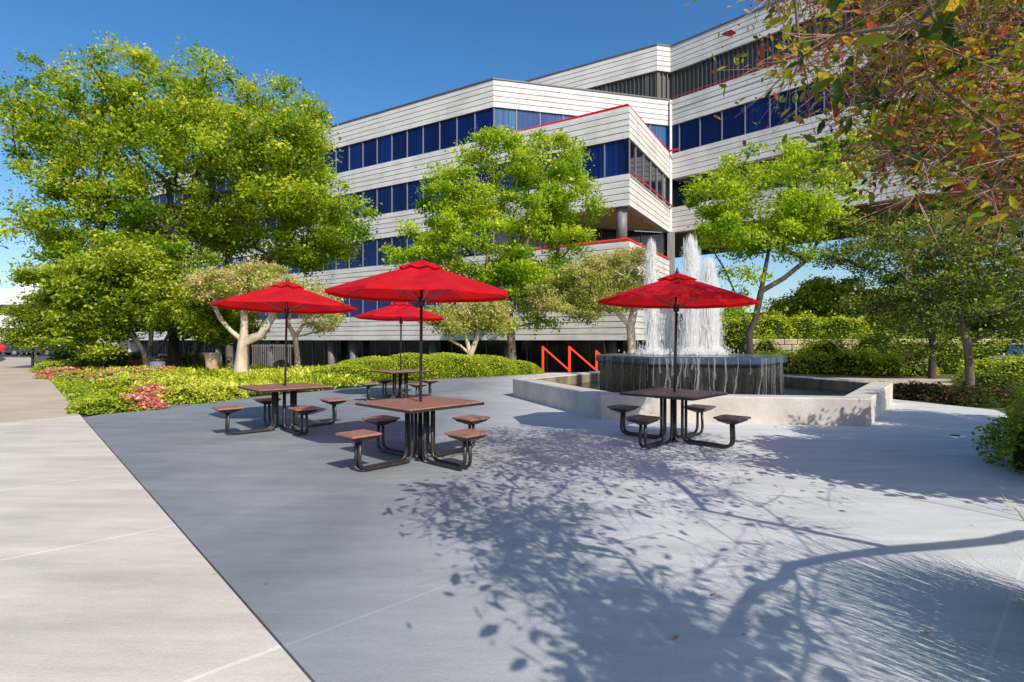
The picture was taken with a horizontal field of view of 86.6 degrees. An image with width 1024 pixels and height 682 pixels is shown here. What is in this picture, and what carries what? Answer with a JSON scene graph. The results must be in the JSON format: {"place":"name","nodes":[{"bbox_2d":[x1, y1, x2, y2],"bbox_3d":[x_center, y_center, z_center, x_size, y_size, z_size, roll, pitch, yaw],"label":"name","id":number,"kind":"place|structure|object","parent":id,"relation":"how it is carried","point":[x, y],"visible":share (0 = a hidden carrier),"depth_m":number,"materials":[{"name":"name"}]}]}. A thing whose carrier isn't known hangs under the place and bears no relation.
{"place":"outdoors","nodes":[
{"label":"outdoors","id":0,"kind":"place"},
{"bbox_2d":[0,357,79,422],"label":"sidewalk","id":1,"kind":"structure","parent":0,"point":[25,395],"depth_m":15.00,"materials":[{"name":"concrete"}]},
{"bbox_2d":[0,287,92,367],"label":"tree","id":2,"kind":"object","parent":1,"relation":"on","point":[30,327],"visible":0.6,"depth_m":28.94,"materials":[{"name":"green plant"}]},
{"bbox_2d":[51,368,109,403],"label":"lawn","id":3,"kind":"structure","parent":0,"point":[75,392],"depth_m":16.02,"materials":[{"name":"green plant"}]},
{"bbox_2d":[28,359,77,372],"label":"leafy shrub","id":4,"kind":"object","parent":3,"relation":"on","point":[47,364],"visible":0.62,"depth_m":25.47,"materials":[{"name":"green plant"}]},
{"bbox_2d":[33,366,79,379],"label":"flowering shrub","id":5,"kind":"object","parent":3,"relation":"on","point":[48,373],"visible":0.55,"depth_m":21.39,"materials":[{"name":"pink plant"}]},
{"bbox_2d":[49,369,97,380],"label":"leafy shrub","id":6,"kind":"object","parent":3,"relation":"on","point":[75,374],"visible":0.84,"depth_m":20.74,"materials":[{"name":"green plant"}]},
{"bbox_2d":[66,344,136,367],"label":"leafy shrub","id":7,"kind":"object","parent":3,"relation":"on","point":[120,362],"visible":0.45,"depth_m":28.43,"materials":[{"name":"green plant"}]},
{"bbox_2d":[83,364,180,381],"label":"flowering shrub","id":8,"kind":"object","parent":3,"relation":"on","point":[135,370],"visible":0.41,"depth_m":20.62,"materials":[{"name":"green plant"}]},
{"bbox_2d":[87,371,182,391],"bbox_3d":[-11.563,1.288,17.253,2.795,0.586,2.458,0,0,0],"label":"leafy shrub","id":9,"kind":"object","parent":3,"relation":"on","point":[120,381],"visible":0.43,"depth_m":16.50,"materials":[{"name":"green plant"}]},
{"bbox_2d":[0,351,166,358],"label":"parking lot","id":10,"kind":"structure","parent":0,"point":[2,355],"depth_m":54.47,"materials":[{"name":"grey asphalt"}]},
{"bbox_2d":[4,344,64,355],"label":"parked car","id":11,"kind":"object","parent":10,"relation":"on","point":[12,351],"visible":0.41,"depth_m":52.97,"materials":[{"name":"blue paint"}]},
{"bbox_2d":[0,415,310,681],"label":"walkway","id":12,"kind":"structure","parent":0,"point":[108,573],"depth_m":3.38,"materials":[{"name":"concrete"}]},
{"bbox_2d":[0,312,1023,420],"bbox_3d":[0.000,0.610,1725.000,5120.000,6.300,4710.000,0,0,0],"label":"ground","id":13,"kind":"structure","parent":0,"point":[37,360],"depth_m":22.66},
{"bbox_2d":[0,283,116,345],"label":"distant office","id":14,"kind":"structure","parent":13,"relation":"on","point":[7,295],"depth_m":117.24,"materials":[{"name":"white"}]},
{"bbox_2d":[45,342,85,363],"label":"leafy shrub","id":15,"kind":"object","parent":13,"relation":"on","point":[59,356],"visible":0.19,"depth_m":32.08,"materials":[{"name":"green plant"}]},
{"bbox_2d":[64,385,142,414],"bbox_3d":[-9.044,1.298,12.125,1.550,0.508,2.396,0,0,-28],"label":"leafy shrub","id":16,"kind":"object","parent":13,"relation":"on","point":[106,402],"visible":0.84,"depth_m":11.45,"materials":[{"name":"green plant"}]},
{"bbox_2d":[1,230,266,365],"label":"crabapple tree","id":17,"kind":"object","parent":13,"relation":"on","point":[98,300],"visible":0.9,"depth_m":22.99,"materials":[{"name":"green plant"}]},
{"bbox_2d":[119,382,169,410],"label":"flowering shrub","id":18,"kind":"object","parent":13,"relation":"on","point":[146,398],"visible":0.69,"depth_m":12.06,"materials":[{"name":"pink plant"}]},
{"bbox_2d":[0,30,375,368],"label":"honey locust","id":19,"kind":"object","parent":13,"relation":"on","point":[180,122],"visible":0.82,"depth_m":25.81,"materials":[{"name":"green plant"}]},
{"bbox_2d":[157,352,224,367],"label":"leafy shrub","id":20,"kind":"object","parent":13,"relation":"on","point":[201,359],"visible":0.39,"depth_m":30.21,"materials":[{"name":"green plant"}]},
{"bbox_2d":[123,286,271,368],"bbox_3d":[-15.392,-0.706,26.441,7.337,4.598,4.969,0,0,0],"label":"crabapple tree","id":21,"kind":"object","parent":13,"relation":"on","point":[255,329],"visible":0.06,"depth_m":26.41,"materials":[{"name":"green plant"}]},
{"bbox_2d":[151,377,249,404],"bbox_3d":[-8.761,1.288,14.286,3.806,0.540,2.280,0,0,31],"label":"leafy shrub","id":22,"kind":"object","parent":13,"relation":"on","point":[195,393],"visible":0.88,"depth_m":13.46,"materials":[{"name":"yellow plant"}]},
{"bbox_2d":[203,352,221,368],"bbox_3d":[-13.158,1.040,23.849,0.760,0.980,0.748,0,0,0],"label":"planter urn","id":23,"kind":"object","parent":13,"relation":"on","point":[212,359],"visible":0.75,"depth_m":23.61,"materials":[{"name":"stone"}]},
{"bbox_2d":[82,363,378,399],"bbox_3d":[-8.672,1.307,23.210,13.956,0.661,15.491,0,0,-44],"label":"ground cover","id":24,"kind":"object","parent":13,"relation":"on","point":[257,374],"visible":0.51,"depth_m":18.42,"materials":[{"name":"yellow plant"}]},
{"bbox_2d":[115,130,384,367],"bbox_3d":[-14.577,-5.039,30.892,15.000,13.339,7.679,0,0,0],"label":"honey locust","id":25,"kind":"object","parent":13,"relation":"on","point":[293,248],"visible":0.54,"depth_m":29.97,"materials":[{"name":"green plant"}]},
{"bbox_2d":[172,255,345,372],"bbox_3d":[-10.164,-0.955,21.951,6.053,5.063,4.518,0,0,19],"label":"ornamental tree","id":26,"kind":"object","parent":13,"relation":"on","point":[236,279],"visible":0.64,"depth_m":21.52,"materials":[{"name":"green plant"}]},
{"bbox_2d":[251,344,292,366],"bbox_3d":[-13.698,1.180,31.020,2.400,1.900,0.090,0,0,0],"label":"screen fence","id":27,"kind":"object","parent":13,"relation":"on","point":[256,346],"visible":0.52,"depth_m":30.98,"materials":[{"name":"grey metal"}]},
{"bbox_2d":[278,290,357,367],"bbox_3d":[-9.229,-0.483,24.567,4.569,4.093,3.337,0,0,0],"label":"ornamental tree","id":28,"kind":"object","parent":13,"relation":"on","point":[321,326],"visible":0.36,"depth_m":24.41,"materials":[{"name":"green plant"}]},
{"bbox_2d":[308,352,543,380],"bbox_3d":[-3.268,1.032,23.211,10.342,1.070,3.894,0,0,-20],"label":"trimmed hedge","id":29,"kind":"object","parent":13,"relation":"on","point":[459,366],"visible":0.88,"depth_m":22.09,"materials":[{"name":"green plant"}]},
{"bbox_2d":[408,298,527,359],"bbox_3d":[-2.059,-0.346,24.924,5.618,3.829,3.642,0,0,0],"label":"ornamental tree","id":30,"kind":"object","parent":13,"relation":"on","point":[470,316],"visible":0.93,"depth_m":24.45,"materials":[{"name":"green plant"}]},
{"bbox_2d":[377,122,615,359],"bbox_3d":[-0.802,-4.616,27.451,11.938,12.492,6.544,0,0,0],"label":"honey locust","id":31,"kind":"object","parent":13,"relation":"on","point":[473,211],"visible":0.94,"depth_m":26.57,"materials":[{"name":"green plant"}]},
{"bbox_2d":[123,0,1023,371],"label":"office building","id":32,"kind":"structure","parent":13,"relation":"on","point":[653,126],"depth_m":38.67,"materials":[{"name":"concrete"}]},
{"bbox_2d":[324,149,336,173],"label":"window","id":33,"kind":"structure","parent":32,"relation":"in","point":[334,155],"depth_m":45.67,"materials":[{"name":"blue glass"}]},
{"bbox_2d":[337,145,349,172],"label":"window","id":34,"kind":"structure","parent":32,"relation":"in","point":[344,166],"depth_m":44.92,"materials":[{"name":"blue glass"}]},
{"bbox_2d":[350,142,363,170],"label":"window","id":35,"kind":"structure","parent":32,"relation":"in","point":[356,150],"depth_m":44.15,"materials":[{"name":"blue glass"}]},
{"bbox_2d":[350,191,363,217],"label":"window","id":36,"kind":"structure","parent":32,"relation":"in","point":[359,193],"depth_m":44.08,"materials":[{"name":"blue glass"}]},
{"bbox_2d":[363,138,377,167],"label":"window","id":37,"kind":"structure","parent":32,"relation":"in","point":[370,146],"depth_m":43.34,"materials":[{"name":"blue glass"}]},
{"bbox_2d":[364,189,377,216],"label":"window","id":38,"kind":"structure","parent":32,"relation":"in","point":[372,194],"depth_m":43.27,"materials":[{"name":"blue glass"}]},
{"bbox_2d":[364,239,377,266],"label":"window","id":39,"kind":"structure","parent":32,"relation":"in","point":[371,252],"depth_m":43.34,"materials":[{"name":"blue glass"}]},
{"bbox_2d":[378,134,392,163],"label":"window","id":40,"kind":"structure","parent":32,"relation":"in","point":[385,144],"depth_m":42.55,"materials":[{"name":"blue glass"}]},
{"bbox_2d":[378,186,392,214],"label":"window","id":41,"kind":"structure","parent":32,"relation":"in","point":[385,194],"depth_m":42.55,"materials":[{"name":"blue glass"}]},
{"bbox_2d":[378,237,392,265],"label":"window","id":42,"kind":"structure","parent":32,"relation":"in","point":[381,242],"depth_m":42.72,"materials":[{"name":"blue glass"}]},
{"bbox_2d":[392,183,407,212],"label":"window","id":43,"kind":"structure","parent":32,"relation":"in","point":[400,191],"depth_m":41.75,"materials":[{"name":"blue glass"}]},
{"bbox_2d":[393,130,407,160],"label":"window","id":44,"kind":"structure","parent":32,"relation":"in","point":[400,140],"depth_m":41.75,"materials":[{"name":"blue glass"}]},
{"bbox_2d":[393,235,407,263],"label":"window","id":45,"kind":"structure","parent":32,"relation":"in","point":[396,241],"depth_m":41.75,"materials":[{"name":"blue glass"}]},
{"bbox_2d":[408,126,423,156],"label":"window","id":46,"kind":"structure","parent":32,"relation":"in","point":[416,135],"depth_m":40.92,"materials":[{"name":"blue glass"}]},
{"bbox_2d":[408,180,423,209],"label":"window","id":47,"kind":"structure","parent":32,"relation":"in","point":[412,197],"depth_m":41.07,"materials":[{"name":"blue glass"}]},
{"bbox_2d":[424,121,439,153],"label":"window","id":48,"kind":"structure","parent":32,"relation":"in","point":[431,131],"depth_m":40.13,"materials":[{"name":"blue glass"}]},
{"bbox_2d":[440,117,457,149],"bbox_3d":[-4.568,-14.930,39.310,1.353,2.140,0.873,0,0,0],"label":"window","id":49,"kind":"structure","parent":32,"relation":"in","point":[448,128],"depth_m":39.36,"materials":[{"name":"blue glass"}]},
{"bbox_2d":[458,112,475,145],"bbox_3d":[-3.223,-14.930,38.501,1.353,2.140,0.873,0,0,0],"label":"window","id":50,"kind":"structure","parent":32,"relation":"in","point":[466,123],"depth_m":38.54,"materials":[{"name":"blue glass"}]},
{"bbox_2d":[476,107,494,137],"bbox_3d":[-1.877,-14.930,37.692,1.353,2.140,0.873,0,0,0],"label":"window","id":51,"kind":"structure","parent":32,"relation":"in","point":[486,117],"depth_m":37.70,"materials":[{"name":"blue glass"}]},
{"bbox_2d":[476,167,494,197],"bbox_3d":[-1.877,-10.930,37.692,1.353,2.140,0.873,0,0,0],"label":"window","id":52,"kind":"structure","parent":32,"relation":"in","point":[484,176],"depth_m":37.74,"materials":[{"name":"blue glass"}]},
{"bbox_2d":[495,108,516,133],"bbox_3d":[-0.481,-14.930,37.528,1.667,2.140,0.475,0,0,0],"label":"window","id":53,"kind":"structure","parent":32,"relation":"in","point":[506,117],"depth_m":37.57,"materials":[{"name":"blue glass"}]},
{"bbox_2d":[497,163,514,194],"bbox_3d":[-0.333,-10.930,36.753,1.346,2.140,0.885,0,0,0],"label":"window","id":54,"kind":"structure","parent":32,"relation":"in","point":[506,184],"depth_m":36.89,"materials":[{"name":"blue glass"}]},
{"bbox_2d":[517,110,540,130],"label":"window","id":55,"kind":"structure","parent":32,"relation":"in","point":[525,119],"depth_m":37.94,"materials":[{"name":"blue glass"}]},
{"bbox_2d":[541,113,562,124],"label":"window","id":56,"kind":"structure","parent":32,"relation":"in","point":[546,118],"depth_m":38.34,"materials":[{"name":"blue glass"}]},
{"bbox_2d":[129,115,1022,371],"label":"wall","id":57,"kind":"structure","parent":32,"relation":"in","point":[312,352],"depth_m":41.39,"materials":[{"name":"white concrete"}]},
{"bbox_2d":[582,143,604,180],"bbox_3d":[5.020,-10.930,33.469,1.346,2.140,0.885,0,0,0],"label":"window","id":58,"kind":"structure","parent":32,"relation":"in","point":[597,171],"depth_m":33.42,"materials":[{"name":"blue glass"}]},
{"bbox_2d":[605,138,629,177],"bbox_3d":[6.358,-10.930,32.648,1.346,2.140,0.885,0,0,0],"label":"window","id":59,"kind":"structure","parent":32,"relation":"in","point":[616,151],"depth_m":32.68,"materials":[{"name":"blue glass"}]},
{"bbox_2d":[627,138,636,179],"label":"window","id":60,"kind":"structure","parent":32,"relation":"in","point":[633,149],"depth_m":33.11,"materials":[{"name":"grey glass"}]},
{"bbox_2d":[637,148,643,184],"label":"window","id":61,"kind":"structure","parent":32,"relation":"in","point":[640,156],"depth_m":34.52,"materials":[{"name":"grey glass"}]},
{"bbox_2d":[644,155,650,190],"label":"window","id":62,"kind":"structure","parent":32,"relation":"in","point":[647,163],"depth_m":35.86,"materials":[{"name":"grey glass"}]},
{"bbox_2d":[651,162,657,196],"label":"window","id":63,"kind":"structure","parent":32,"relation":"in","point":[654,170],"depth_m":37.29,"materials":[{"name":"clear glass"}]},
{"bbox_2d":[650,124,668,149],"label":"window","id":64,"kind":"structure","parent":32,"relation":"in","point":[662,132],"depth_m":40.49,"materials":[{"name":"blue glass"}]},
{"bbox_2d":[658,169,663,201],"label":"window","id":65,"kind":"structure","parent":32,"relation":"in","point":[660,175],"depth_m":38.63,"materials":[{"name":"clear glass"}]},
{"bbox_2d":[664,175,668,205],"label":"window","id":66,"kind":"structure","parent":32,"relation":"in","point":[666,181],"depth_m":40.06,"materials":[{"name":"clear glass"}]},
{"bbox_2d":[672,123,679,153],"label":"window","id":67,"kind":"structure","parent":32,"relation":"in","point":[676,128],"depth_m":40.31,"materials":[{"name":"blue glass"}]},
{"bbox_2d":[680,117,700,151],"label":"window","id":68,"kind":"structure","parent":32,"relation":"in","point":[690,131],"depth_m":39.53,"materials":[{"name":"blue glass"}]},
{"bbox_2d":[701,111,722,145],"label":"window","id":69,"kind":"structure","parent":32,"relation":"in","point":[711,126],"depth_m":38.40,"materials":[{"name":"blue glass"}]},
{"bbox_2d":[723,103,745,139],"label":"window","id":70,"kind":"structure","parent":32,"relation":"in","point":[733,126],"depth_m":37.25,"materials":[{"name":"blue glass"}]},
{"bbox_2d":[746,96,769,133],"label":"window","id":71,"kind":"structure","parent":32,"relation":"in","point":[762,105],"depth_m":36.12,"materials":[{"name":"blue glass"}]},
{"bbox_2d":[770,88,796,127],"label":"window","id":72,"kind":"structure","parent":32,"relation":"in","point":[775,118],"depth_m":35.05,"materials":[{"name":"blue glass"}]},
{"bbox_2d":[797,83,824,118],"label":"window","id":73,"kind":"structure","parent":32,"relation":"in","point":[816,107],"depth_m":33.92,"materials":[{"name":"blue glass"}]},
{"bbox_2d":[825,71,854,112],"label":"window","id":74,"kind":"structure","parent":32,"relation":"in","point":[827,92],"depth_m":32.57,"materials":[{"name":"blue glass"}]},
{"bbox_2d":[568,346,595,371],"bbox_3d":[3.289,0.885,25.500,1.289,1.210,0.090,0,0,0],"label":"handrail","id":75,"kind":"object","parent":13,"relation":"on","point":[569,357],"visible":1,"depth_m":25.46,"materials":[{"name":"metal"}]},
{"bbox_2d":[517,243,665,352],"bbox_3d":[3.759,-1.517,25.891,7.012,6.213,4.353,0,0,0],"label":"ornamental tree","id":76,"kind":"object","parent":13,"relation":"on","point":[584,304],"visible":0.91,"depth_m":25.29,"materials":[{"name":"green plant"}]},
{"bbox_2d":[759,292,792,319],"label":"leafy shrub","id":77,"kind":"object","parent":13,"relation":"on","point":[774,302],"visible":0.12,"depth_m":39.78,"materials":[{"name":"green plant"}]},
{"bbox_2d":[753,329,811,359],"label":"leafy shrub","id":78,"kind":"object","parent":13,"relation":"on","point":[766,345],"visible":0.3,"depth_m":28.32,"materials":[{"name":"green plant"}]},
{"bbox_2d":[719,307,870,353],"bbox_3d":[16.677,-0.199,32.538,9.112,3.617,4.018,0,0,0],"label":"leafy shrub","id":79,"kind":"object","parent":13,"relation":"on","point":[798,327],"visible":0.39,"depth_m":32.19,"materials":[{"name":"green plant"}]},
{"bbox_2d":[679,93,951,353],"bbox_3d":[12.357,-4.218,22.312,11.043,11.596,5.527,0,0,0],"label":"honey locust","id":80,"kind":"object","parent":13,"relation":"on","point":[785,223],"visible":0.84,"depth_m":21.87,"materials":[{"name":"green plant"}]},
{"bbox_2d":[771,274,867,325],"bbox_3d":[21.217,-2.150,36.919,6.473,4.725,6.061,0,0,-29],"label":"background tree","id":81,"kind":"object","parent":13,"relation":"on","point":[813,294],"visible":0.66,"depth_m":36.18,"materials":[{"name":"green plant"}]},
{"bbox_2d":[799,328,851,361],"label":"leafy shrub","id":82,"kind":"object","parent":13,"relation":"on","point":[829,346],"visible":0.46,"depth_m":25.72,"materials":[{"name":"green plant"}]},
{"bbox_2d":[761,347,905,375],"bbox_3d":[14.734,0.922,25.374,6.461,1.323,2.910,0,0,32],"label":"leafy shrub","id":83,"kind":"object","parent":13,"relation":"on","point":[840,362],"visible":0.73,"depth_m":24.80,"materials":[{"name":"green plant"}]},
{"bbox_2d":[685,0,1023,309],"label":"crabapple tree","id":84,"kind":"object","parent":13,"relation":"on","point":[995,141],"visible":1,"depth_m":3.56,"materials":[{"name":"green plant"}]},
{"bbox_2d":[844,347,911,375],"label":"leafy shrub","id":85,"kind":"object","parent":13,"relation":"on","point":[890,366],"visible":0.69,"depth_m":23.74,"materials":[{"name":"green plant"}]},
{"bbox_2d":[744,339,1019,353],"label":"retaining wall","id":86,"kind":"structure","parent":13,"relation":"on","point":[789,344],"depth_m":29.83,"materials":[{"name":"beige stone"}]},
{"bbox_2d":[847,323,923,358],"bbox_3d":[18.953,0.343,27.346,4.256,2.516,2.548,0,0,13],"label":"leafy shrub","id":87,"kind":"object","parent":13,"relation":"on","point":[862,342],"visible":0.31,"depth_m":27.01,"materials":[{"name":"green plant"}]},
{"bbox_2d":[895,348,943,375],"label":"leafy shrub","id":88,"kind":"object","parent":13,"relation":"on","point":[918,367],"visible":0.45,"depth_m":23.59,"materials":[{"name":"green plant"}]},
{"bbox_2d":[839,204,1023,387],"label":"shade tree","id":89,"kind":"object","parent":13,"relation":"on","point":[965,304],"visible":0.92,"depth_m":12.95,"materials":[{"name":"green plant"}]},
{"bbox_2d":[847,305,1023,338],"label":"leafy shrub","id":90,"kind":"object","parent":13,"relation":"on","point":[871,320],"visible":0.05,"depth_m":31.37,"materials":[{"name":"green plant"}]},
{"bbox_2d":[879,379,1022,406],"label":"leafy shrub","id":91,"kind":"object","parent":13,"relation":"on","point":[978,396],"visible":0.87,"depth_m":13.03,"materials":[{"name":"green plant"}]},
{"bbox_2d":[913,330,1023,373],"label":"leafy shrub","id":92,"kind":"object","parent":13,"relation":"on","point":[947,364],"visible":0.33,"depth_m":24.90,"materials":[{"name":"green plant"}]},
{"bbox_2d":[947,351,1023,384],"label":"leafy shrub","id":93,"kind":"object","parent":13,"relation":"on","point":[1015,363],"visible":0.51,"depth_m":18.41,"materials":[{"name":"green plant"}]},
{"bbox_2d":[948,366,1023,397],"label":"leafy shrub","id":94,"kind":"object","parent":13,"relation":"on","point":[995,379],"visible":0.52,"depth_m":14.74,"materials":[{"name":"green plant"}]},
{"bbox_2d":[971,381,1023,473],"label":"round shrub","id":95,"kind":"object","parent":13,"relation":"on","point":[1015,410],"visible":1,"depth_m":6.47,"materials":[{"name":"green plant"}]},
{"bbox_2d":[987,343,1023,360],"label":"parked car","id":96,"kind":"object","parent":13,"relation":"on","point":[1018,352],"visible":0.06,"depth_m":19.68,"materials":[{"name":"white paint"}]},
{"bbox_2d":[0,0,1023,312],"label":"sky","id":97,"kind":"structure","parent":0,"point":[366,57],"materials":[{"name":"blue"}]},
{"bbox_2d":[83,373,1023,681],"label":"plaza pavement","id":98,"kind":"structure","parent":0,"point":[537,543],"depth_m":4.15,"materials":[{"name":"concrete"}]},
{"bbox_2d":[212,382,348,434],"bbox_3d":[-3.900,1.157,9.300,1.785,0.746,1.785,0,0,3],"label":"picnic table","id":99,"kind":"object","parent":98,"relation":"on","point":[274,399],"visible":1,"depth_m":9.13,"materials":[{"name":"brown wood"}]},
{"bbox_2d":[210,277,356,385],"bbox_3d":[-3.889,0.191,9.373,2.168,2.579,2.167,0,0,0],"label":"patio umbrella","id":100,"kind":"object","parent":99,"relation":"on","point":[286,297],"visible":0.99,"depth_m":9.28,"materials":[{"name":"red fabric"}]},
{"bbox_2d":[358,369,439,400],"bbox_3d":[-2.900,1.157,14.100,1.785,0.746,1.785,0,0,5],"label":"picnic table","id":101,"kind":"object","parent":98,"relation":"on","point":[399,372],"visible":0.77,"depth_m":14.02,"materials":[{"name":"brown wood"}]},
{"bbox_2d":[355,302,444,369],"bbox_3d":[-2.887,0.190,14.133,2.168,2.580,2.168,0,0,44],"label":"patio umbrella","id":102,"kind":"object","parent":101,"relation":"on","point":[400,312],"visible":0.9,"depth_m":13.80,"materials":[{"name":"red fabric"}]},
{"bbox_2d":[335,395,490,470],"bbox_3d":[-1.170,1.157,6.920,1.785,0.746,1.785,0,0,-2],"label":"picnic table","id":103,"kind":"object","parent":98,"relation":"on","point":[410,407],"visible":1,"depth_m":6.75,"materials":[{"name":"brown wood"}]},
{"bbox_2d":[324,254,506,401],"bbox_3d":[-1.153,0.190,6.914,2.168,2.580,2.168,0,0,-2],"label":"patio umbrella","id":104,"kind":"object","parent":103,"relation":"on","point":[421,282],"visible":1,"depth_m":6.70,"materials":[{"name":"red fabric"}]},
{"bbox_2d":[607,387,750,448],"bbox_3d":[2.440,1.157,8.200,1.785,0.746,1.785,0,0,-1],"label":"picnic table","id":105,"kind":"object","parent":98,"relation":"on","point":[684,396],"visible":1,"depth_m":8.03,"materials":[{"name":"brown wood"}]},
{"bbox_2d":[598,268,759,408],"bbox_3d":[2.487,0.191,8.211,2.168,2.580,2.168,0,0,-9],"label":"patio umbrella","id":106,"kind":"object","parent":105,"relation":"on","point":[676,291],"visible":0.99,"depth_m":8.08,"materials":[{"name":"red fabric"}]},
{"bbox_2d":[513,233,892,425],"bbox_3d":[4.680,-0.629,14.050,9.324,4.318,8.813,0,0,0],"label":"fountain","id":107,"kind":"object","parent":98,"relation":"on","point":[760,388],"visible":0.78,"depth_m":12.27,"materials":[{"name":"concrete"}]},
{"bbox_2d":[836,378,959,384],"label":"garden path","id":108,"kind":"structure","parent":0,"point":[929,381],"depth_m":20.58,"materials":[{"name":"concrete"}]},
{"bbox_2d":[805,200,1023,378],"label":"shade tree","id":109,"kind":"object","parent":108,"relation":"on","point":[831,257],"visible":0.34,"depth_m":21.31,"materials":[{"name":"green plant"}]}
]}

